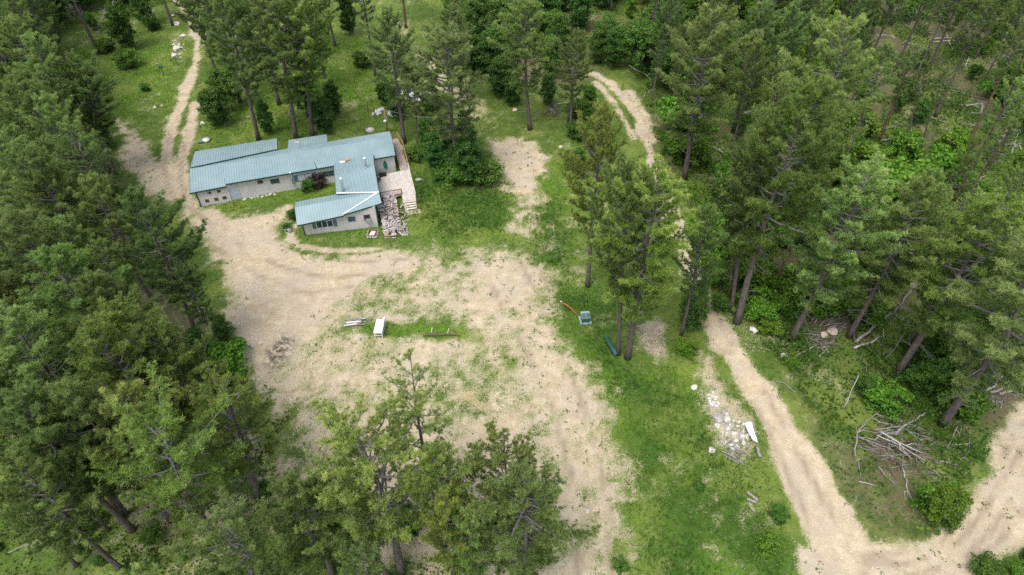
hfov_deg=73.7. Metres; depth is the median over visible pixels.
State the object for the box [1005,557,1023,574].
shrub
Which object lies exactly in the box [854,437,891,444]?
branch
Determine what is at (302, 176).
window
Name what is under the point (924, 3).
pine tree
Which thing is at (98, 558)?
shrub
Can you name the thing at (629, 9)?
aspen tree
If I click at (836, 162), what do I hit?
broadleaf tree
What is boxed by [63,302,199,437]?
pine tree
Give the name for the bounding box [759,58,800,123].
pine tree
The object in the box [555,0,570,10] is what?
broadleaf tree
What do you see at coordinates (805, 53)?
aspen tree
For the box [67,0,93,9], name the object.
broadleaf tree
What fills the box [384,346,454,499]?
pine tree
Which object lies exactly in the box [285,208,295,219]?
shrub
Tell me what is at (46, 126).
pine tree
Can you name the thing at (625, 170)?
pine tree
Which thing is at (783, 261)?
pine tree
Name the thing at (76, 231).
pine tree
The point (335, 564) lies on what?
broadleaf tree
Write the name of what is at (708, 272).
pine tree
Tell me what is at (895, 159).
shrub
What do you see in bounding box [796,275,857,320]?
shrub
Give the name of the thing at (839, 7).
pine tree
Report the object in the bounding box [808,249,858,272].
shrub
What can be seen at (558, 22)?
broadleaf tree
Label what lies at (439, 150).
broadleaf tree
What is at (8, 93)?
pine tree
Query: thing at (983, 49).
shrub
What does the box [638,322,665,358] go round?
wood chips
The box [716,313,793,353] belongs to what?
bank stones
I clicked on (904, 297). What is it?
branch
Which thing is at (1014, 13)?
pine tree
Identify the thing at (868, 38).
pine tree
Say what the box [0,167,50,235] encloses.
pine tree
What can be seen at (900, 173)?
shrub
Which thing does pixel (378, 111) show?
debris bundle
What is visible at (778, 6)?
pine tree
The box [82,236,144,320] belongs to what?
pine tree
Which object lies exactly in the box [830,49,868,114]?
pine tree
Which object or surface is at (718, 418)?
boulder
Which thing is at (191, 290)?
pine tree
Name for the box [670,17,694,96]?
pine tree
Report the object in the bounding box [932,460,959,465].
branch
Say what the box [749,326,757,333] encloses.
rock
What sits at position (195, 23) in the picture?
pine tree
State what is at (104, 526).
pine tree
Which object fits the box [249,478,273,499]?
shrub
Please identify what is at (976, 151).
pine tree
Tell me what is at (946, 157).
shrub
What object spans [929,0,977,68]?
pine tree
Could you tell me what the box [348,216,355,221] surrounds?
window
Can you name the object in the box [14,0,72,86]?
pine tree
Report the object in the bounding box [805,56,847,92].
shrub
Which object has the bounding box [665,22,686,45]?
broadleaf tree
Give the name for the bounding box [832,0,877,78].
pine tree
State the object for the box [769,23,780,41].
aspen tree
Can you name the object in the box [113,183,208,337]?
pine tree
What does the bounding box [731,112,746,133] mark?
broadleaf tree
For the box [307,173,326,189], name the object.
shrub
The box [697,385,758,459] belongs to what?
rubble gravel
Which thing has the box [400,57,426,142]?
pine tree
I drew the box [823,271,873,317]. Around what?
shrub
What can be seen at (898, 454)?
branch
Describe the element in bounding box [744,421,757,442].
plastic sheet
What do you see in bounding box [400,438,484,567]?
pine tree
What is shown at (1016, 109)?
pine tree
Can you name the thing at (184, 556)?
broadleaf tree
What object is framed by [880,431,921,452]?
branch
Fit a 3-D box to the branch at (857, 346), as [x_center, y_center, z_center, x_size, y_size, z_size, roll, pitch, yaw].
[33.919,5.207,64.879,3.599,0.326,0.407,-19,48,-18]
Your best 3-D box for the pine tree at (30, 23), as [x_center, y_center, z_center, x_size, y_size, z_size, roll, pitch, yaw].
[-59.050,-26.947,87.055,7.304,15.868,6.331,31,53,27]
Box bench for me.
[373,316,385,338]
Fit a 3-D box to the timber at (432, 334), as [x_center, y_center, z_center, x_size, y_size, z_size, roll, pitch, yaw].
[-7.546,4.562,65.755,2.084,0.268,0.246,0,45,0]
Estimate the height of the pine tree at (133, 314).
18.261 m
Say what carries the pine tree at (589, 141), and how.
on the ground at (270, 272)
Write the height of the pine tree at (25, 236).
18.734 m
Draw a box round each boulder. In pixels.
[173,45,180,50]
[283,226,292,233]
[709,447,715,452]
[712,414,722,422]
[820,331,827,338]
[826,327,837,334]
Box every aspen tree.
[623,0,637,24]
[635,8,651,23]
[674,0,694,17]
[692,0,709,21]
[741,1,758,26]
[746,17,752,33]
[760,242,777,261]
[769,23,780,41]
[798,50,809,77]
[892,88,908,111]
[903,0,920,20]
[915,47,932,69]
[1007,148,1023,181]
[1019,118,1023,134]
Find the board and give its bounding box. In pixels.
[747,491,758,500]
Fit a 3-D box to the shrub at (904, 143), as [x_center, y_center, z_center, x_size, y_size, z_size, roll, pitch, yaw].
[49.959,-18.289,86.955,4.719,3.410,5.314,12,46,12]
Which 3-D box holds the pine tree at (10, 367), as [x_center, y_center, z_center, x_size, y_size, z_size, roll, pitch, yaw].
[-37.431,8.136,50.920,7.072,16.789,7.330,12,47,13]
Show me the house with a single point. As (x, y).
(351, 168)
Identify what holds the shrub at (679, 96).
on the ground at (270, 272)
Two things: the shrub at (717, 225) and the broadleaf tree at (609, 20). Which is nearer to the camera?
the shrub at (717, 225)
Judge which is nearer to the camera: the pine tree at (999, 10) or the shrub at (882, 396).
the shrub at (882, 396)
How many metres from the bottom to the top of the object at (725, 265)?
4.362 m
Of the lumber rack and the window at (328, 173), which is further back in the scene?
the window at (328, 173)
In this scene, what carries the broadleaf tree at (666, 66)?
on the ground at (270, 272)
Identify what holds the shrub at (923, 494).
on the ground at (270, 272)
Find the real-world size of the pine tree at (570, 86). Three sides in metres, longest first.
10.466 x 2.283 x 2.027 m
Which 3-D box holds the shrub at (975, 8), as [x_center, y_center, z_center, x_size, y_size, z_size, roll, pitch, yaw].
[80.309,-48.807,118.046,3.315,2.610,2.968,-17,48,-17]
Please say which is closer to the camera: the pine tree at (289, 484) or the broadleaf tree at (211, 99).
the pine tree at (289, 484)
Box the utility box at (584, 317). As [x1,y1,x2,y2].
[578,311,591,324]
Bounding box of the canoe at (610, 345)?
[604,335,616,355]
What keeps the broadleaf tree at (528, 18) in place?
on the ground at (270, 272)
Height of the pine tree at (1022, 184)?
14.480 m
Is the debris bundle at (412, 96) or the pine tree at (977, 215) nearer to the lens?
the pine tree at (977, 215)
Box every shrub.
[83,508,105,525]
[89,36,114,53]
[90,550,107,565]
[110,47,141,68]
[137,521,164,549]
[138,82,149,90]
[140,13,160,30]
[205,338,249,381]
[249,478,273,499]
[282,223,292,231]
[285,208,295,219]
[300,178,315,193]
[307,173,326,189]
[351,50,375,68]
[392,499,425,539]
[401,143,429,161]
[431,160,473,188]
[467,156,505,187]
[564,97,594,118]
[566,120,594,140]
[609,554,630,574]
[654,95,719,142]
[663,57,721,95]
[663,132,712,166]
[672,79,714,105]
[675,336,699,359]
[684,203,764,252]
[692,479,704,492]
[694,245,740,286]
[721,150,776,178]
[728,256,773,292]
[732,284,779,323]
[733,1,745,25]
[749,262,804,310]
[752,530,785,557]
[756,316,784,337]
[765,212,799,246]
[766,287,805,317]
[767,501,790,525]
[775,260,828,301]
[777,0,790,9]
[781,350,802,369]
[784,46,803,58]
[784,177,871,230]
[786,85,817,112]
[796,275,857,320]
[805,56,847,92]
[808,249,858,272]
[809,10,849,43]
[822,0,849,17]
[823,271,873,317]
[828,135,874,172]
[838,277,896,331]
[842,48,872,82]
[845,105,881,136]
[847,129,865,153]
[854,239,912,286]
[856,155,947,220]
[860,138,893,160]
[861,372,914,421]
[866,158,908,174]
[884,128,926,159]
[908,480,969,525]
[920,482,974,535]
[925,142,984,190]
[931,125,973,155]
[935,374,999,425]
[966,0,985,11]
[967,548,1006,574]
[970,36,995,54]
[974,180,1007,213]
[977,58,1023,104]
[985,295,1023,333]
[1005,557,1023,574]
[1019,548,1023,563]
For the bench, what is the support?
on the ground at (270, 272)
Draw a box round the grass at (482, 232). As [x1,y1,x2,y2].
[0,0,1023,574]
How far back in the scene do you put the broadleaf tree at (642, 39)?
98.04 m
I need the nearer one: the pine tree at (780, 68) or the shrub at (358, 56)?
the pine tree at (780, 68)
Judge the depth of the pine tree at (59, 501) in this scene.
41.19 m
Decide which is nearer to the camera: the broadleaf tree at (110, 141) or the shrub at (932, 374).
the shrub at (932, 374)
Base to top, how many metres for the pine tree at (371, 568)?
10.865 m
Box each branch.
[755,445,761,456]
[843,375,858,407]
[853,336,881,348]
[854,411,886,455]
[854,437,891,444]
[855,312,891,342]
[857,444,909,455]
[858,437,893,450]
[876,435,925,460]
[879,451,912,455]
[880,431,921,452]
[893,285,915,314]
[894,411,925,435]
[896,471,934,476]
[902,468,911,498]
[913,433,928,465]
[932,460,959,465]
[947,417,962,447]
[961,435,971,466]
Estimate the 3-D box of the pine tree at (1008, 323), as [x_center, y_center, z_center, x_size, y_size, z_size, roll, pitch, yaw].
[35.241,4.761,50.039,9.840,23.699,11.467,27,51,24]
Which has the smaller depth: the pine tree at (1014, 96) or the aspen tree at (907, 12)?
the pine tree at (1014, 96)
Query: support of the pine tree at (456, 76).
on the ground at (270, 272)
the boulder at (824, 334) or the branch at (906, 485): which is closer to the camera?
the branch at (906, 485)
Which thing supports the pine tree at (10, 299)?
on the ground at (270, 272)
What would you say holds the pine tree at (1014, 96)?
on the ground at (270, 272)
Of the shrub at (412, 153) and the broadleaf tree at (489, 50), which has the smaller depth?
the shrub at (412, 153)
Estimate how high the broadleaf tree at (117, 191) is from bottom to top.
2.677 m
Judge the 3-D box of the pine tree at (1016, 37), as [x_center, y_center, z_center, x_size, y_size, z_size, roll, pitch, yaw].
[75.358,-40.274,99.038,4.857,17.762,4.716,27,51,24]
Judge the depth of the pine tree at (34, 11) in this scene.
93.78 m
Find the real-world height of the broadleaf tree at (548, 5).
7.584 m
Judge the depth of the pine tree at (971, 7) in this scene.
106.60 m
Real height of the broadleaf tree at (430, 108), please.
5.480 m
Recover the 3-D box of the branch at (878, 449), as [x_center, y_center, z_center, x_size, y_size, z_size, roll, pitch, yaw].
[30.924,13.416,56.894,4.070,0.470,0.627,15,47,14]
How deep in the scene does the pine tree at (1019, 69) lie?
88.82 m
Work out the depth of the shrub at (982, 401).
58.31 m
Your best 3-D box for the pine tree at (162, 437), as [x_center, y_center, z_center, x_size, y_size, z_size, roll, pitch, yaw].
[-20.929,12.569,45.292,7.896,18.674,8.608,15,47,15]
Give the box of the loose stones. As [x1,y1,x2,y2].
[124,75,1021,574]
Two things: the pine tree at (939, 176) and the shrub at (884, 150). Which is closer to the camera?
the pine tree at (939, 176)
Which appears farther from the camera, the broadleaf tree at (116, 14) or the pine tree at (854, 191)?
the broadleaf tree at (116, 14)
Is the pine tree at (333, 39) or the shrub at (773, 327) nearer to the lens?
the shrub at (773, 327)
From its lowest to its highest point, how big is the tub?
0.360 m
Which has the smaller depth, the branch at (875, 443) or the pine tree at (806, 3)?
the branch at (875, 443)
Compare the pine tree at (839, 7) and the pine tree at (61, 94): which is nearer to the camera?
the pine tree at (61, 94)
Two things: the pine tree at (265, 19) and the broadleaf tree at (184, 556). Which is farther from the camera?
the pine tree at (265, 19)
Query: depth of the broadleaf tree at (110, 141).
88.10 m
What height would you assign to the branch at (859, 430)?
1.127 m
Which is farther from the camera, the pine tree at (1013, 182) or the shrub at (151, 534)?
the pine tree at (1013, 182)
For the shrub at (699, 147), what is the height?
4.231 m
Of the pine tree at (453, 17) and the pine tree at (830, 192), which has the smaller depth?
the pine tree at (830, 192)
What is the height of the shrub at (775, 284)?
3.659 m
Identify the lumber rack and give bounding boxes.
[359,309,374,321]
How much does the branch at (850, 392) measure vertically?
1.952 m
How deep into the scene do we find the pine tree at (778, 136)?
69.15 m
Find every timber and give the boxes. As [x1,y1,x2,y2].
[423,333,444,336]
[445,334,459,335]
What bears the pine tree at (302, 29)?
on the ground at (270, 272)
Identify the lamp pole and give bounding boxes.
[382,109,387,131]
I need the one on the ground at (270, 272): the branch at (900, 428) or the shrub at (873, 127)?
the shrub at (873, 127)
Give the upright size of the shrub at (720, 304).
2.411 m
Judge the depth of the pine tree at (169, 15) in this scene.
113.36 m
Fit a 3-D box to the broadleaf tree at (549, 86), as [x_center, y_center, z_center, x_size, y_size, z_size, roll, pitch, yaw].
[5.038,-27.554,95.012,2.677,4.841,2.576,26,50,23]
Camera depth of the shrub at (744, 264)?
68.36 m
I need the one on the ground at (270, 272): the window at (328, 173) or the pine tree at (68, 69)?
the pine tree at (68, 69)
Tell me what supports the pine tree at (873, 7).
on the ground at (270, 272)
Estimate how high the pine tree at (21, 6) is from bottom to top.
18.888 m
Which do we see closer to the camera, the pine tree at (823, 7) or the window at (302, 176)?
the window at (302, 176)
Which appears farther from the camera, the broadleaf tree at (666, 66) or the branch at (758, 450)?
the broadleaf tree at (666, 66)
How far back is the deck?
82.45 m
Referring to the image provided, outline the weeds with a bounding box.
[6,0,1023,574]
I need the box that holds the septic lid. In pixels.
[366,127,373,131]
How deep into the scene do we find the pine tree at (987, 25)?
85.32 m
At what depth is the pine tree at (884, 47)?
76.25 m
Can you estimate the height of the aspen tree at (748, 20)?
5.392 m
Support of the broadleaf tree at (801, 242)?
on the ground at (270, 272)
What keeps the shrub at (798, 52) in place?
on the ground at (270, 272)
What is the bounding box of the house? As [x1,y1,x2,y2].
[189,131,395,235]
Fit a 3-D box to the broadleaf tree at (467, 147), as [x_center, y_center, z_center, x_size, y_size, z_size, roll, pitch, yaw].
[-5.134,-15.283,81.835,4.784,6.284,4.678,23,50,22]
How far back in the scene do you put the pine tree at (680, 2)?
92.43 m
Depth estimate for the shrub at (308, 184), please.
81.56 m
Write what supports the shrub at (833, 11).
on the ground at (270, 272)
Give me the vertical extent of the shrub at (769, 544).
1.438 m
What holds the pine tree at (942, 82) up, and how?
on the ground at (270, 272)
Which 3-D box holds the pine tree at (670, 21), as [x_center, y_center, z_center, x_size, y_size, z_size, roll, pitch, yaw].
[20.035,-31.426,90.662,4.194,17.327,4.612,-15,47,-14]
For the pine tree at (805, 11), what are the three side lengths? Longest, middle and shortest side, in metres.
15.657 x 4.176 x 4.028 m
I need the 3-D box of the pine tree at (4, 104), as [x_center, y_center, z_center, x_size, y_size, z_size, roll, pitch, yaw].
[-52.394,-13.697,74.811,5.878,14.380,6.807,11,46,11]
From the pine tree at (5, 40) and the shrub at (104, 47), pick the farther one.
the shrub at (104, 47)
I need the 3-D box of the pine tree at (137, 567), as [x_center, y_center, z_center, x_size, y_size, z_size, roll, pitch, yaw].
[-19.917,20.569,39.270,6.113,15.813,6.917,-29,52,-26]
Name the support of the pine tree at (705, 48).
on the ground at (270, 272)
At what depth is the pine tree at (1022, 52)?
92.05 m
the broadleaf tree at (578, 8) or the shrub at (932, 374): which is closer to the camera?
the shrub at (932, 374)
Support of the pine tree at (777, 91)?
on the ground at (270, 272)
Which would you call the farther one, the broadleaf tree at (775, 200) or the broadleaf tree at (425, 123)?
the broadleaf tree at (425, 123)
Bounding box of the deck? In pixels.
[377,131,416,209]
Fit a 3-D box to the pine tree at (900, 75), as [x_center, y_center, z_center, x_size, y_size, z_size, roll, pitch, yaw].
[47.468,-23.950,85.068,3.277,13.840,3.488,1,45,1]
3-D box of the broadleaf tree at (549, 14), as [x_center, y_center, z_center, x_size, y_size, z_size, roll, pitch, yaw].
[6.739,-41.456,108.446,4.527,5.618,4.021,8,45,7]
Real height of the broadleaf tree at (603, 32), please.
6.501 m
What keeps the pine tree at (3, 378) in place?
on the ground at (270, 272)
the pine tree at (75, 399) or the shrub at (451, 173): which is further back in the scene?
the shrub at (451, 173)
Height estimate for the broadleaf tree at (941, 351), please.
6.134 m
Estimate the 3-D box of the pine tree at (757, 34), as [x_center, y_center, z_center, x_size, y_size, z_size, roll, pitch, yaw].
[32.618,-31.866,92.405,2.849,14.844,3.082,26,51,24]
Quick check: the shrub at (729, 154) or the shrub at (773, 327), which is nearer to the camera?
the shrub at (773, 327)
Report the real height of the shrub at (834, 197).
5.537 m
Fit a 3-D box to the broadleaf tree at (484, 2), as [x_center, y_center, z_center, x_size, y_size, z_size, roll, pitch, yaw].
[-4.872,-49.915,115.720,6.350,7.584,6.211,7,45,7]
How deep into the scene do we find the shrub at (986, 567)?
49.18 m
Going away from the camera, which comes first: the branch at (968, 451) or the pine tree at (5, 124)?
the branch at (968, 451)
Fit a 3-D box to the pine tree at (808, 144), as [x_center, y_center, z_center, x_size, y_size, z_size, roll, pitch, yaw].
[22.060,-6.048,57.779,9.819,25.698,9.381,7,45,6]
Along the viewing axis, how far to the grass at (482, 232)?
76.32 m
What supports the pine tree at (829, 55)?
on the ground at (270, 272)
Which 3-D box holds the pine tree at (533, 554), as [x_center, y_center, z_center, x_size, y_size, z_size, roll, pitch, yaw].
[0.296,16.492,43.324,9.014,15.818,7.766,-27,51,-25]
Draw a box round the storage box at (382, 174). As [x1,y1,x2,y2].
[378,172,385,176]
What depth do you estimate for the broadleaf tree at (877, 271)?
66.67 m
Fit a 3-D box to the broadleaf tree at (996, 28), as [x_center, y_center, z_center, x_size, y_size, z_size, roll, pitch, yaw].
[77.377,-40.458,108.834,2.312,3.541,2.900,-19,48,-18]
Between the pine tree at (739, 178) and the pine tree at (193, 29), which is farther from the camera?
the pine tree at (193, 29)
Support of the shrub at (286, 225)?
on the ground at (270, 272)
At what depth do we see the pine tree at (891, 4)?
97.37 m
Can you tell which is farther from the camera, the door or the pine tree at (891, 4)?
the pine tree at (891, 4)
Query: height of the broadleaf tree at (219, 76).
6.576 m
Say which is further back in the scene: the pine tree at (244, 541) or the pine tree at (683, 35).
the pine tree at (683, 35)
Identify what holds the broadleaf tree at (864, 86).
on the ground at (270, 272)
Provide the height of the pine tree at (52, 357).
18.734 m
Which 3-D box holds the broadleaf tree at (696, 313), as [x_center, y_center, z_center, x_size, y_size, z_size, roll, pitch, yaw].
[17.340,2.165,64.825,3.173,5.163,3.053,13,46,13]
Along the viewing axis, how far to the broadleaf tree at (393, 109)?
92.35 m
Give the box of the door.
[228,184,241,199]
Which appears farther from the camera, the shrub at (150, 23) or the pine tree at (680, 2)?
the shrub at (150, 23)
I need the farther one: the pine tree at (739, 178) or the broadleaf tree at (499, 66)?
the broadleaf tree at (499, 66)
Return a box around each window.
[197,191,208,196]
[206,190,217,194]
[215,188,226,192]
[270,178,279,183]
[297,173,312,181]
[316,220,333,228]
[322,170,333,176]
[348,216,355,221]
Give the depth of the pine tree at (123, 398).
42.82 m
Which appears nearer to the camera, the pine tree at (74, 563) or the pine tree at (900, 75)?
the pine tree at (74, 563)
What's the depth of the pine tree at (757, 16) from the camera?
81.09 m
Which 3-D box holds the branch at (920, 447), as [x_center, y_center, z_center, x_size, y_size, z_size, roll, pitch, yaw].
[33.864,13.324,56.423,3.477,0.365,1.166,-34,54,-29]
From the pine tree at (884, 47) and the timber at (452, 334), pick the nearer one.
the timber at (452, 334)
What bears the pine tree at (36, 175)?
on the ground at (270, 272)
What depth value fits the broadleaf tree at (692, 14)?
104.81 m
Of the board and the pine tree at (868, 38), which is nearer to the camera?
the board
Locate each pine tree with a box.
[0,0,64,67]
[0,0,64,77]
[0,1,38,112]
[0,12,61,111]
[0,15,69,84]
[0,67,31,131]
[0,68,92,221]
[0,75,18,125]
[0,100,55,182]
[0,121,37,201]
[0,122,77,205]
[0,130,93,271]
[0,143,28,218]
[0,161,113,297]
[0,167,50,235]
[0,204,102,341]
[0,208,81,342]
[0,212,44,327]
[0,276,46,376]
[0,297,53,388]
[0,302,113,449]
[0,325,61,444]
[0,339,71,502]
[0,372,136,533]
[0,441,125,574]
[0,478,78,567]
[6,1,48,25]
[6,435,110,531]
[12,31,105,172]
[12,142,108,244]
[13,66,93,169]
[13,378,128,516]
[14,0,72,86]
[15,90,115,229]
[15,241,141,369]
[21,375,172,523]
[22,213,118,301]
[26,0,65,61]
[40,387,126,523]
[41,114,137,263]
[46,267,159,380]
[48,50,114,173]
[56,48,122,175]
[57,170,157,304]
[61,0,100,54]
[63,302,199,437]
[70,284,207,453]
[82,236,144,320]
[84,360,248,539]
[84,377,204,511]
[101,546,184,574]
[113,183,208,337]
[113,306,227,455]
[157,260,215,339]
[158,485,284,574]
[162,0,173,25]
[166,361,297,498]
[170,0,215,68]
[170,0,242,102]
[190,0,270,140]
[229,0,280,105]
[240,0,325,138]
[246,453,358,574]
[261,0,341,136]
[280,448,391,574]
[281,0,336,78]
[308,383,430,574]
[321,0,336,46]
[331,531,384,574]
[348,0,376,76]
[355,2,417,143]
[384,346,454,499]
[396,21,489,163]
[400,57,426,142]
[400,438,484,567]
[402,0,407,28]
[418,477,482,574]
[430,1,475,108]
[439,498,496,574]
[446,454,601,574]
[464,417,556,547]
[487,0,555,130]
[547,27,595,133]
[557,98,628,287]
[567,52,578,121]
[581,147,663,355]
[585,152,702,360]
[635,164,656,244]
[644,0,662,66]
[647,0,689,106]
[654,2,764,180]
[663,0,686,84]
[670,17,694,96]
[670,202,728,335]
[682,51,705,132]
[698,0,728,81]
[698,0,736,39]
[704,120,785,312]
[716,68,873,325]
[722,161,758,299]
[726,0,742,17]
[726,0,788,132]
[731,34,771,149]
[734,0,776,99]
[741,100,771,155]
[743,123,788,192]
[744,0,770,69]
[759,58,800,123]
[761,0,811,118]
[764,72,789,124]
[766,0,789,37]
[776,9,893,165]
[776,150,835,279]
[778,144,919,341]
[780,0,815,56]
[787,0,817,62]
[798,167,838,267]
[801,0,835,80]
[801,0,836,76]
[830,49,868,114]
[831,0,853,47]
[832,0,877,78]
[834,0,856,43]
[845,0,875,56]
[845,170,962,338]
[846,0,883,53]
[848,39,898,152]
[850,27,875,103]
[868,0,884,35]
[868,0,910,65]
[878,42,927,141]
[880,165,954,306]
[892,0,943,71]
[893,186,1023,376]
[905,210,1006,346]
[906,60,934,131]
[915,0,959,79]
[921,62,956,144]
[923,6,937,37]
[928,133,991,228]
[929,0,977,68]
[933,0,1001,117]
[935,226,1023,428]
[939,191,1023,316]
[950,116,1020,223]
[952,76,1023,201]
[955,2,983,42]
[965,16,1023,146]
[974,0,1017,58]
[981,0,1023,82]
[984,163,1023,222]
[988,75,1023,164]
[999,59,1023,118]
[1001,26,1023,106]
[1004,1,1023,58]
[1008,161,1023,217]
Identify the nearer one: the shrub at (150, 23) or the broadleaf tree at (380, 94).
the broadleaf tree at (380, 94)
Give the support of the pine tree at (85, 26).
on the ground at (270, 272)
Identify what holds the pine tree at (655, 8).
on the ground at (270, 272)
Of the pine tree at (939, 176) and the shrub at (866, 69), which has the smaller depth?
the pine tree at (939, 176)
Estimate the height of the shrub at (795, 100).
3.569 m
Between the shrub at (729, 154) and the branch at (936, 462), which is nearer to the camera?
the branch at (936, 462)
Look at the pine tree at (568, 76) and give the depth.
84.48 m
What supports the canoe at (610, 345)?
on the ground at (270, 272)
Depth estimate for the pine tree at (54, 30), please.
92.67 m
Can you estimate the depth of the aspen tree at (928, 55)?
101.03 m
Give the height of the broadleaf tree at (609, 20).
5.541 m
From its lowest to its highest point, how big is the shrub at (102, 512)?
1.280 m
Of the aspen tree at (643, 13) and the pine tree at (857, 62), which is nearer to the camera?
the pine tree at (857, 62)
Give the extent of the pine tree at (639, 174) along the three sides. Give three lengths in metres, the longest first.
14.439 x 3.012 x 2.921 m
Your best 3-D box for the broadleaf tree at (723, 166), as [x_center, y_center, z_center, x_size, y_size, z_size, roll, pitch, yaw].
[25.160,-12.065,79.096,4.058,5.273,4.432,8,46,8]
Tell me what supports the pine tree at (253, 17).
on the ground at (270, 272)
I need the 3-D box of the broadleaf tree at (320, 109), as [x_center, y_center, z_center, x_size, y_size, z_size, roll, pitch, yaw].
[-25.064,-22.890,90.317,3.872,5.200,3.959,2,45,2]
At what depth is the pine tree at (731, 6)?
91.62 m
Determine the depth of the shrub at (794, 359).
62.37 m
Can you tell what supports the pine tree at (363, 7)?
on the ground at (270, 272)
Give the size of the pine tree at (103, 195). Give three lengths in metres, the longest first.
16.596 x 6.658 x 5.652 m
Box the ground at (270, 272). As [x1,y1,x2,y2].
[0,0,1023,574]
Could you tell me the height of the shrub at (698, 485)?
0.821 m
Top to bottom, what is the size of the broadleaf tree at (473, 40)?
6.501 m
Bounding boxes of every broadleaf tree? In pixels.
[48,0,70,24]
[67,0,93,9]
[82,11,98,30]
[89,128,114,147]
[104,1,136,47]
[107,183,123,206]
[128,0,154,22]
[178,550,193,561]
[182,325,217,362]
[196,86,234,126]
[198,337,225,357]
[203,65,243,108]
[204,357,226,383]
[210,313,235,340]
[228,336,247,352]
[254,99,273,133]
[292,82,314,113]
[306,95,338,133]
[318,547,350,574]
[321,78,342,114]
[335,0,356,34]
[374,72,389,104]
[383,85,408,119]
[415,116,435,149]
[417,130,452,172]
[419,97,442,122]
[448,121,479,154]
[448,136,485,180]
[455,33,484,70]
[461,0,488,41]
[467,0,491,11]
[469,24,514,75]
[478,0,523,39]
[486,53,518,95]
[501,76,521,105]
[505,0,533,27]
[530,0,563,30]
[539,34,562,75]
[539,73,557,104]
[541,8,565,37]
[546,12,571,51]
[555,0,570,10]
[562,149,572,167]
[566,0,593,28]
[571,146,586,170]
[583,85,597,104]
[587,20,610,63]
[590,13,619,47]
[595,0,610,7]
[600,24,628,67]
[620,18,658,73]
[622,25,659,63]
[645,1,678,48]
[646,46,682,88]
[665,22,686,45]
[670,40,697,74]
[677,9,698,24]
[678,286,711,330]
[692,279,709,304]
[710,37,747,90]
[710,161,739,200]
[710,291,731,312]
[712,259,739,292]
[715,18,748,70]
[729,0,754,23]
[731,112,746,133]
[767,185,786,203]
[772,99,796,130]
[796,217,824,250]
[825,148,857,185]
[854,79,878,105]
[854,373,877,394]
[859,266,890,292]
[866,9,881,27]
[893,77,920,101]
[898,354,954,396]
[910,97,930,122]
[910,324,996,387]
[936,314,974,344]
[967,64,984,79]
[971,364,994,388]
[988,22,1006,40]
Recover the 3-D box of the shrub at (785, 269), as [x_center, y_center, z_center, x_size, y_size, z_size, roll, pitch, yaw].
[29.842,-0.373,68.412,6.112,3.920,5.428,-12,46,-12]
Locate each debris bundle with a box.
[372,107,383,115]
[402,89,421,101]
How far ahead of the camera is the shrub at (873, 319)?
65.68 m
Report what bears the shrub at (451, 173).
on the ground at (270, 272)
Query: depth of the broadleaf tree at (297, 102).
92.53 m
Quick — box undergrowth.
[0,0,1023,574]
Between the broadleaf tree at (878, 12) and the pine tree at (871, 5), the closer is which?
the pine tree at (871, 5)
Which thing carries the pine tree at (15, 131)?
on the ground at (270, 272)
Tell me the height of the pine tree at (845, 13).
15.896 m
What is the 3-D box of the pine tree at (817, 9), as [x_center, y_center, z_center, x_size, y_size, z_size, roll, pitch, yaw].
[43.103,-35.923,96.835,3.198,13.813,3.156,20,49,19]
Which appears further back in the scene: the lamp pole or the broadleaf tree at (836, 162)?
the lamp pole
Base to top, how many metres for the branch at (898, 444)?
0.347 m
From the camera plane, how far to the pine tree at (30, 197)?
58.83 m
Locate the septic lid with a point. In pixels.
(370, 129)
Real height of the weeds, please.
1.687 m
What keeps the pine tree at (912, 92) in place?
on the ground at (270, 272)
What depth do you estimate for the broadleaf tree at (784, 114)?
88.69 m
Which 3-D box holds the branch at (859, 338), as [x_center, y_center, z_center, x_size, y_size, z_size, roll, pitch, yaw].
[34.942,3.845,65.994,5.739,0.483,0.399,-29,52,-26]
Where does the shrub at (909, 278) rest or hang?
on the ground at (270, 272)
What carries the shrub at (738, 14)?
on the ground at (270, 272)
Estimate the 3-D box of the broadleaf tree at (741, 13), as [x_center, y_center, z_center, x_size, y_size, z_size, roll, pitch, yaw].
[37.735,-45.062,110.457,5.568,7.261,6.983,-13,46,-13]
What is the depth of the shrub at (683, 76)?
96.25 m
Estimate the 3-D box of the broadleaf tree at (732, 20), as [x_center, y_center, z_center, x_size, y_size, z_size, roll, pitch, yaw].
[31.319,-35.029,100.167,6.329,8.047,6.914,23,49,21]
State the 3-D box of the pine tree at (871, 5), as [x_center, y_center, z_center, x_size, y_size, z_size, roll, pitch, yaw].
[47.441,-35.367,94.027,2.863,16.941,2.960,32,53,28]
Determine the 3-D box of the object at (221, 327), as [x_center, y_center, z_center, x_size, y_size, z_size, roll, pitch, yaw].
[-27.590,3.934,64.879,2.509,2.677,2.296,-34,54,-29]
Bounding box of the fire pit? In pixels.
[366,229,378,238]
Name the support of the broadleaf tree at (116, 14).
on the ground at (270, 272)
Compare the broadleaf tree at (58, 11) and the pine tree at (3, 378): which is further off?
the broadleaf tree at (58, 11)
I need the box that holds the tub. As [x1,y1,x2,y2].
[202,137,209,142]
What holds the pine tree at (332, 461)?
on the ground at (270, 272)
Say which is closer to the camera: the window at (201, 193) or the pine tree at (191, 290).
the pine tree at (191, 290)

